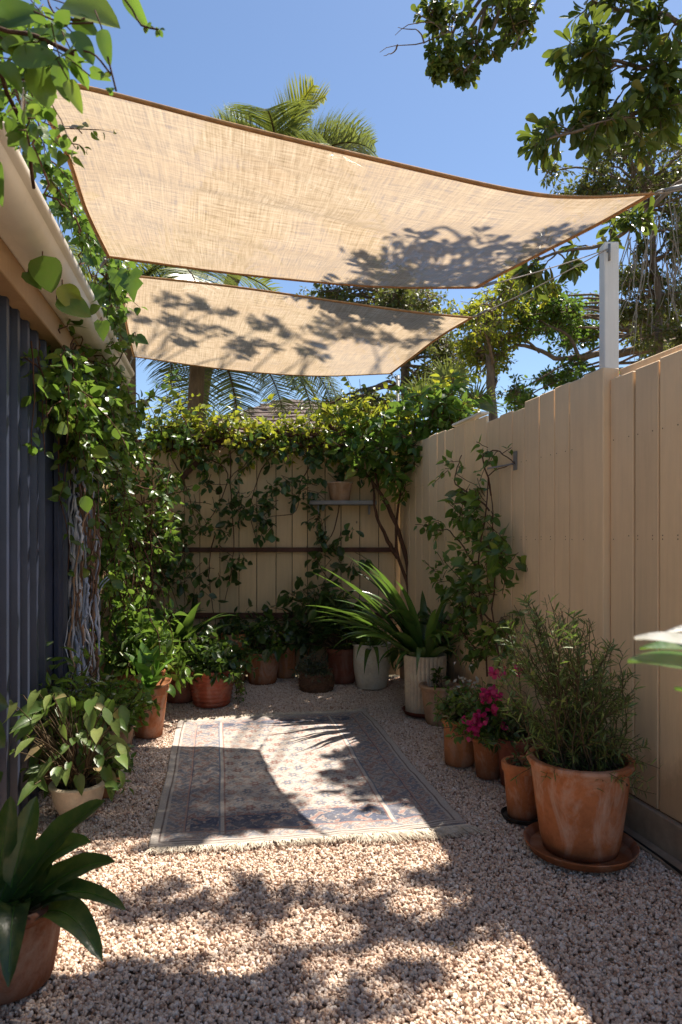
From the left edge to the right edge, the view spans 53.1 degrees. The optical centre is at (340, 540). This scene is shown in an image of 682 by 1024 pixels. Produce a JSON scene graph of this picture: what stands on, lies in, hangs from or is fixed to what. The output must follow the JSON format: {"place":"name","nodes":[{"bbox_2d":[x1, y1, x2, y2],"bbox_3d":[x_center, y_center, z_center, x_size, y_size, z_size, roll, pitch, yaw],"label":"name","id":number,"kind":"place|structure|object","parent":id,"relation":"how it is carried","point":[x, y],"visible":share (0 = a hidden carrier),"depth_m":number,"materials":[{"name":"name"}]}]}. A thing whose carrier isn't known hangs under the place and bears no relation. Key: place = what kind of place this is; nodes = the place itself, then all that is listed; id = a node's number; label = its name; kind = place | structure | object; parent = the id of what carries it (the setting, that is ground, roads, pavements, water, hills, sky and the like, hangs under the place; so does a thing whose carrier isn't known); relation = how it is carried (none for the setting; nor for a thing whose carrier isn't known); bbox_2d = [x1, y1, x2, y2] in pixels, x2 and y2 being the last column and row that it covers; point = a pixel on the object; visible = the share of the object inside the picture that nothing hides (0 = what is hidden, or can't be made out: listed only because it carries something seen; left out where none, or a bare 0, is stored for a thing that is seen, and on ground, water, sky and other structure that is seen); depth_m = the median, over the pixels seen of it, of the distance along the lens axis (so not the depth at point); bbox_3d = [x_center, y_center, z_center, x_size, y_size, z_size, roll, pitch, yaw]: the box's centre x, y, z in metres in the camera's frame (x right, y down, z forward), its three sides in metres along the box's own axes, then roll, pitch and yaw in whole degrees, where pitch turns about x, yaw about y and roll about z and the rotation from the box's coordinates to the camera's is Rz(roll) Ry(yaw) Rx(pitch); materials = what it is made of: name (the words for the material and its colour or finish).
{"place":"outdoors","nodes":[
{"label":"outdoors","id":0,"kind":"place"},
{"bbox_2d":[152,399,394,458],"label":"house","id":1,"kind":"structure","parent":0,"point":[261,412],"depth_m":15.53,"materials":[{"name":"tile"}]},
{"bbox_2d":[0,676,681,1023],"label":"gravel","id":2,"kind":"structure","parent":0,"point":[416,905],"depth_m":2.21,"materials":[{"name":"beige gravel"}]},
{"bbox_2d":[0,693,8,781],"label":"leafy plant","id":3,"kind":"object","parent":2,"relation":"on","point":[3,704],"visible":1,"depth_m":1.96,"materials":[{"name":"green plant"}]},
{"bbox_2d":[0,796,125,1005],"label":"potted plant","id":4,"kind":"object","parent":2,"relation":"on","point":[42,903],"visible":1,"depth_m":1.85,"materials":[{"name":"green plant"}]},
{"bbox_2d":[2,688,134,819],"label":"potted plant","id":5,"kind":"object","parent":2,"relation":"on","point":[80,777],"visible":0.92,"depth_m":2.96,"materials":[{"name":"green plant"}]},
{"bbox_2d":[20,641,141,789],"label":"potted plant","id":6,"kind":"object","parent":2,"relation":"on","point":[88,691],"visible":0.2,"depth_m":3.45,"materials":[{"name":"green plant"}]},
{"bbox_2d":[113,485,116,678],"bbox_3d":[-1.950,0.015,5.900,0.032,2.470,0.034,0,0,0],"label":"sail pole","id":7,"kind":"object","parent":2,"relation":"on","point":[115,636],"depth_m":5.88,"materials":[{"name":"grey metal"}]},
{"bbox_2d":[102,747,136,798],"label":"potted plant","id":8,"kind":"object","parent":2,"relation":"on","point":[109,761],"visible":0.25,"depth_m":3.27,"materials":[{"name":"green plant"}]},
{"bbox_2d":[83,669,162,748],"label":"potted plant","id":9,"kind":"object","parent":2,"relation":"on","point":[110,690],"visible":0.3,"depth_m":3.97,"materials":[{"name":"green plant"}]},
{"bbox_2d":[120,642,175,738],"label":"potted plant","id":10,"kind":"object","parent":2,"relation":"on","point":[155,721],"visible":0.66,"depth_m":4.28,"materials":[{"name":"green plant"}]},
{"bbox_2d":[154,677,171,688],"bbox_3d":[-1.142,0.909,4.320,0.141,0.072,0.145,0,0,0],"label":"saucer","id":11,"kind":"object","parent":10,"relation":"on","point":[164,682],"visible":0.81,"depth_m":4.33,"materials":[{"name":"orange ceramic"}]},
{"bbox_2d":[94,593,209,699],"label":"potted plant","id":12,"kind":"object","parent":2,"relation":"on","point":[136,634],"visible":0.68,"depth_m":4.67,"materials":[{"name":"green plant"}]},
{"bbox_2d":[100,604,218,657],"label":"potted plant","id":13,"kind":"object","parent":2,"relation":"on","point":[160,618],"visible":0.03,"depth_m":5.71,"materials":[{"name":"green plant"}]},
{"bbox_2d":[109,602,238,702],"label":"potted plant","id":14,"kind":"object","parent":2,"relation":"on","point":[184,696],"visible":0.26,"depth_m":5.17,"materials":[{"name":"green plant"}]},
{"bbox_2d":[171,625,257,707],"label":"potted plant","id":15,"kind":"object","parent":2,"relation":"on","point":[221,670],"visible":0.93,"depth_m":5.02,"materials":[{"name":"green plant"}]},
{"bbox_2d":[201,598,274,682],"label":"potted plant","id":16,"kind":"object","parent":2,"relation":"on","point":[225,630],"visible":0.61,"depth_m":5.94,"materials":[{"name":"green plant"}]},
{"bbox_2d":[235,615,290,684],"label":"potted plant","id":17,"kind":"object","parent":2,"relation":"on","point":[266,672],"visible":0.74,"depth_m":5.83,"materials":[{"name":"green plant"}]},
{"bbox_2d":[277,643,295,678],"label":"potted plant","id":18,"kind":"object","parent":2,"relation":"on","point":[286,665],"visible":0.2,"depth_m":6.11,"materials":[{"name":"brown plant"}]},
{"bbox_2d":[290,649,334,693],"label":"potted plant","id":19,"kind":"object","parent":2,"relation":"on","point":[315,678],"visible":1,"depth_m":5.55,"materials":[{"name":"green plant"}]},
{"bbox_2d":[250,576,377,683],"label":"potted plant","id":20,"kind":"object","parent":2,"relation":"on","point":[340,662],"visible":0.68,"depth_m":5.90,"materials":[{"name":"green plant"}]},
{"bbox_2d":[145,708,488,854],"bbox_3d":[-0.256,1.234,3.809,1.400,0.045,2.201,0,0,-10],"label":"rug","id":21,"kind":"object","parent":2,"relation":"on","point":[277,780],"visible":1,"depth_m":3.42,"materials":[{"name":"fabric"}]},
{"bbox_2d":[314,619,396,689],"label":"potted plant","id":22,"kind":"object","parent":2,"relation":"on","point":[370,673],"visible":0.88,"depth_m":5.64,"materials":[{"name":"white plant"}]},
{"bbox_2d":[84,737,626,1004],"bbox_3d":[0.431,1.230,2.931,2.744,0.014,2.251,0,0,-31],"label":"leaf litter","id":23,"kind":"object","parent":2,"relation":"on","point":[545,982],"visible":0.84,"depth_m":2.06,"materials":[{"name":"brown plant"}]},
{"bbox_2d":[402,706,424,717],"bbox_3d":[0.598,1.210,4.847,0.330,0.033,0.330,0,0,0],"label":"saucer","id":24,"kind":"object","parent":2,"relation":"on","point":[413,714],"visible":0.27,"depth_m":4.72,"materials":[{"name":"ceramic"}]},
{"bbox_2d":[306,552,465,713],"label":"potted plant","id":25,"kind":"object","parent":24,"relation":"on","point":[421,660],"visible":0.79,"depth_m":4.72,"materials":[{"name":"green plant"}]},
{"bbox_2d":[419,666,459,726],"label":"potted plant","id":26,"kind":"object","parent":2,"relation":"on","point":[428,693],"visible":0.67,"depth_m":4.55,"materials":[{"name":"beige plant"}]},
{"bbox_2d":[426,662,483,767],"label":"potted plant","id":27,"kind":"object","parent":2,"relation":"on","point":[459,755],"visible":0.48,"depth_m":3.73,"materials":[{"name":"green plant"}]},
{"bbox_2d":[436,665,533,779],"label":"potted plant","id":28,"kind":"object","parent":2,"relation":"on","point":[486,763],"visible":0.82,"depth_m":3.50,"materials":[{"name":"green plant"}]},
{"bbox_2d":[476,699,553,785],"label":"potted plant","id":29,"kind":"object","parent":2,"relation":"on","point":[505,747],"visible":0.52,"depth_m":3.41,"materials":[{"name":"green plant"}]},
{"bbox_2d":[501,806,537,824],"bbox_3d":[0.799,1.214,3.016,0.184,0.023,0.184,0,0,0],"label":"saucer","id":30,"kind":"object","parent":2,"relation":"on","point":[504,813],"visible":0.41,"depth_m":2.96,"materials":[{"name":"plastic"}]},
{"bbox_2d":[501,748,536,820],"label":"potted plant","id":31,"kind":"object","parent":30,"relation":"on","point":[520,800],"visible":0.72,"depth_m":2.96,"materials":[{"name":"orange ceramic"}]},
{"bbox_2d":[527,696,624,747],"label":"potted plant","id":32,"kind":"object","parent":2,"relation":"on","point":[565,737],"visible":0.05,"depth_m":3.02,"materials":[{"name":"green plant"}]},
{"bbox_2d":[523,821,639,872],"bbox_3d":[0.948,1.207,2.707,0.436,0.038,0.436,0,0,0],"label":"saucer","id":33,"kind":"object","parent":2,"relation":"on","point":[628,854],"visible":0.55,"depth_m":2.61,"materials":[{"name":"brown ceramic"}]},
{"bbox_2d":[494,590,661,862],"bbox_3d":[0.913,0.702,2.776,0.697,1.027,0.856,0,0,0],"label":"potted plant","id":34,"kind":"object","parent":33,"relation":"on","point":[581,773],"visible":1,"depth_m":2.62,"materials":[{"name":"green plant"}]},
{"bbox_2d":[623,830,681,874],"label":"cable","id":35,"kind":"object","parent":2,"relation":"on","point":[679,871],"visible":0.56,"depth_m":2.65,"materials":[{"name":"black rubber"}]},
{"bbox_2d":[627,625,681,690],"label":"overhanging leaves","id":36,"kind":"object","parent":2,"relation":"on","point":[671,638],"visible":1,"depth_m":0.91,"materials":[{"name":"green plant"}]},
{"bbox_2d":[0,0,681,438],"label":"sky","id":37,"kind":"structure","parent":0,"point":[209,52],"materials":[{"name":"blue"}]},
{"label":"ground","id":38,"kind":"structure","parent":0,"visible":0},
{"bbox_2d":[0,121,133,816],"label":"house","id":39,"kind":"structure","parent":38,"relation":"on","point":[34,579],"depth_m":3.07,"materials":[{"name":"paint"}]},
{"bbox_2d":[2,84,146,347],"bbox_3d":[-1.140,-1.414,3.074,0.447,0.599,2.045,0,0,-13],"label":"climbing vine","id":40,"kind":"object","parent":39,"relation":"attached to","point":[65,202],"visible":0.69,"depth_m":2.87,"materials":[{"name":"green plant"}]},
{"bbox_2d":[0,0,164,206],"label":"climbing vine","id":41,"kind":"object","parent":39,"relation":"attached to","point":[38,69],"visible":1,"depth_m":1.53,"materials":[{"name":"green plant"}]},
{"bbox_2d":[20,251,148,512],"bbox_3d":[-1.323,-0.771,3.603,0.660,1.266,2.132,0,0,-9],"label":"climbing vine","id":42,"kind":"object","parent":39,"relation":"attached to","point":[45,272],"visible":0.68,"depth_m":3.27,"materials":[{"name":"green plant"}]},
{"bbox_2d":[64,348,123,739],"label":"climbing vine","id":43,"kind":"object","parent":39,"relation":"attached to","point":[83,595],"visible":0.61,"depth_m":3.91,"materials":[{"name":"grey plant"}]},
{"bbox_2d":[40,331,213,641],"bbox_3d":[-1.431,-0.354,4.723,0.946,2.103,3.241,0,0,-8],"label":"climbing vine","id":44,"kind":"object","parent":39,"relation":"attached to","point":[117,427],"visible":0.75,"depth_m":4.29,"materials":[{"name":"green plant"}]},
{"bbox_2d":[180,460,201,479],"bbox_3d":[-1.342,-0.663,6.173,0.247,0.247,0.035,0,0,0],"label":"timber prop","id":45,"kind":"object","parent":44,"relation":"on","point":[186,473],"visible":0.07,"depth_m":6.16,"materials":[{"name":"brown wood"}]},
{"bbox_2d":[90,494,182,684],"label":"climbing vine","id":46,"kind":"object","parent":39,"relation":"attached to","point":[130,589],"visible":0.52,"depth_m":4.74,"materials":[{"name":"green plant"}]},
{"bbox_2d":[100,483,121,681],"bbox_3d":[-2.030,0.210,5.646,0.040,2.040,1.392,0,0,0],"label":"wooden fence","id":47,"kind":"object","parent":38,"relation":"on","point":[106,633],"visible":0.05,"depth_m":5.83,"materials":[{"name":"wood"}]},
{"bbox_2d":[67,241,282,437],"bbox_3d":[-2.573,-1.229,8.489,3.940,4.958,3.746,0,0,-33],"label":"palm tree","id":48,"kind":"object","parent":38,"relation":"on","point":[177,273],"visible":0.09,"depth_m":8.45,"materials":[{"name":"green plant"}]},
{"bbox_2d":[63,234,345,436],"bbox_3d":[-2.074,-1.253,9.346,4.385,5.007,4.526,0,0,0],"label":"palm tree","id":49,"kind":"object","parent":38,"relation":"on","point":[196,378],"visible":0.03,"depth_m":10.71,"materials":[{"name":"green plant"}]},
{"bbox_2d":[122,439,401,674],"bbox_3d":[-0.745,0.155,6.247,2.630,2.150,0.085,0,0,0],"label":"wooden fence","id":50,"kind":"object","parent":38,"relation":"on","point":[273,571],"visible":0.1,"depth_m":6.25,"materials":[{"name":"beige wood"}]},
{"bbox_2d":[132,432,385,623],"bbox_3d":[-0.799,-0.102,6.053,2.426,1.718,0.399,0,0,0],"label":"climbing vine","id":51,"kind":"object","parent":50,"relation":"attached to","point":[315,461],"visible":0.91,"depth_m":6.04,"materials":[{"name":"green plant"}]},
{"bbox_2d":[136,374,398,477],"bbox_3d":[-0.736,-1.008,6.133,2.842,0.929,0.924,0,0,0],"label":"climbing vine","id":52,"kind":"object","parent":50,"relation":"attached to","point":[222,431],"visible":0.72,"depth_m":6.08,"materials":[{"name":"green plant"}]},
{"bbox_2d":[309,500,376,514],"bbox_3d":[0.018,-0.294,6.138,0.595,0.118,0.217,0,0,0],"label":"wall shelf","id":53,"kind":"object","parent":50,"relation":"attached to","point":[341,502],"depth_m":6.03,"materials":[{"name":"grey metal"}]},
{"bbox_2d":[327,481,352,499],"bbox_3d":[-0.010,-0.436,6.120,0.236,0.165,0.236,0,0,0],"label":"planter tub","id":54,"kind":"object","parent":53,"relation":"on","point":[339,490],"visible":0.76,"depth_m":6.04,"materials":[{"name":"ceramic"}]},
{"bbox_2d":[310,369,479,436],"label":"climbing vine","id":55,"kind":"object","parent":50,"relation":"attached to","point":[346,408],"visible":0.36,"depth_m":5.92,"materials":[{"name":"green plant"}]},
{"bbox_2d":[182,72,378,424],"bbox_3d":[-1.036,-3.342,11.938,3.953,9.185,3.682,0,0,0],"label":"palm tree","id":56,"kind":"object","parent":38,"relation":"on","point":[299,110],"visible":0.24,"depth_m":11.38,"materials":[{"name":"green plant"}]},
{"bbox_2d":[296,283,476,437],"bbox_3d":[0.632,-2.018,11.510,4.004,6.515,3.638,0,0,0],"label":"olive tree","id":57,"kind":"object","parent":38,"relation":"on","point":[410,299],"visible":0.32,"depth_m":11.24,"materials":[{"name":"green plant"}]},
{"bbox_2d":[395,375,400,427],"bbox_3d":[0.535,-0.142,6.343,0.050,2.785,0.037,0,0,37],"label":"sail pole","id":58,"kind":"object","parent":38,"relation":"on","point":[398,378],"visible":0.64,"depth_m":6.33,"materials":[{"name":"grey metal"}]},
{"bbox_2d":[113,250,605,389],"bbox_3d":[-0.337,-1.381,4.575,2.521,0.365,3.333,0,0,-14],"label":"shade sail","id":59,"kind":"object","parent":58,"relation":"attached to","point":[218,326],"visible":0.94,"depth_m":4.45,"materials":[{"name":"fabric"}]},
{"bbox_2d":[378,606,452,679],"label":"potted plant","id":60,"kind":"object","parent":38,"relation":"on","point":[392,656],"visible":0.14,"depth_m":5.03,"materials":[{"name":"green plant"}]},
{"bbox_2d":[400,353,504,419],"bbox_3d":[1.323,-0.483,8.227,1.439,3.469,0.447,0,0,-12],"label":"fan palm","id":61,"kind":"object","parent":38,"relation":"on","point":[485,406],"visible":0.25,"depth_m":8.16,"materials":[{"name":"green plant"}]},
{"bbox_2d":[380,0,545,91],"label":"fig tree","id":62,"kind":"object","parent":38,"relation":"on","point":[445,63],"visible":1,"depth_m":4.95,"materials":[{"name":"green plant"}]},
{"bbox_2d":[433,258,568,420],"bbox_3d":[2.040,-1.290,8.998,1.576,5.104,2.016,0,0,0],"label":"leafy tree","id":63,"kind":"object","parent":38,"relation":"on","point":[486,327],"visible":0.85,"depth_m":8.92,"materials":[{"name":"green plant"}]},
{"bbox_2d":[400,344,681,877],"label":"wooden fence","id":64,"kind":"object","parent":38,"relation":"on","point":[587,498],"visible":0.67,"depth_m":3.15,"materials":[{"name":"paint"}]},
{"bbox_2d":[281,372,492,592],"bbox_3d":[0.324,-0.230,5.844,1.880,2.445,0.781,0,0,0],"label":"climbing vine","id":65,"kind":"object","parent":64,"relation":"attached to","point":[374,455],"visible":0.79,"depth_m":5.76,"materials":[{"name":"green plant"}]},
{"bbox_2d":[414,434,526,676],"bbox_3d":[0.798,0.106,4.535,0.425,1.485,1.668,0,0,-10],"label":"climbing vine","id":66,"kind":"object","parent":64,"relation":"attached to","point":[496,549],"visible":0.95,"depth_m":4.22,"materials":[{"name":"green plant"}]},
{"bbox_2d":[487,451,516,470],"bbox_3d":[0.938,-0.465,3.983,0.170,0.110,0.046,0,0,0],"label":"wall bracket","id":67,"kind":"object","parent":64,"relation":"attached to","point":[515,460],"depth_m":3.97,"materials":[{"name":"grey metal"}]},
{"bbox_2d":[496,280,677,412],"bbox_3d":[3.648,-1.251,9.958,3.385,5.107,1.821,0,0,0],"label":"leafy tree","id":68,"kind":"object","parent":38,"relation":"on","point":[568,324],"visible":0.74,"depth_m":9.50,"materials":[{"name":"green plant"}]},
{"bbox_2d":[507,0,681,301],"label":"magnolia tree","id":69,"kind":"object","parent":38,"relation":"on","point":[652,97],"visible":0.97,"depth_m":5.77,"materials":[{"name":"green plant"}]},
{"bbox_2d":[599,242,618,368],"bbox_3d":[1.295,-0.090,3.287,0.070,2.680,0.096,0,0,0],"label":"sail post","id":70,"kind":"object","parent":38,"relation":"on","point":[609,308],"visible":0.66,"depth_m":3.27,"materials":[{"name":"white metal"}]},
{"bbox_2d":[19,83,681,288],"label":"shade sail","id":71,"kind":"object","parent":70,"relation":"attached to","point":[160,184],"visible":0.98,"depth_m":2.34,"materials":[{"name":"fabric"}]},
{"bbox_2d":[538,115,681,355],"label":"banyan tree","id":72,"kind":"object","parent":38,"relation":"on","point":[604,182],"visible":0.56,"depth_m":8.55,"materials":[{"name":"green plant"}]},
{"bbox_2d":[619,192,681,360],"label":"hanging roots","id":73,"kind":"object","parent":72,"relation":"hanging from","point":[674,267],"visible":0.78,"depth_m":8.30,"materials":[{"name":"bark"}]},
{"bbox_2d":[620,302,680,360],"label":"distant tree","id":74,"kind":"object","parent":38,"relation":"on","point":[644,356],"visible":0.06,"depth_m":14.30,"materials":[{"name":"green plant"}]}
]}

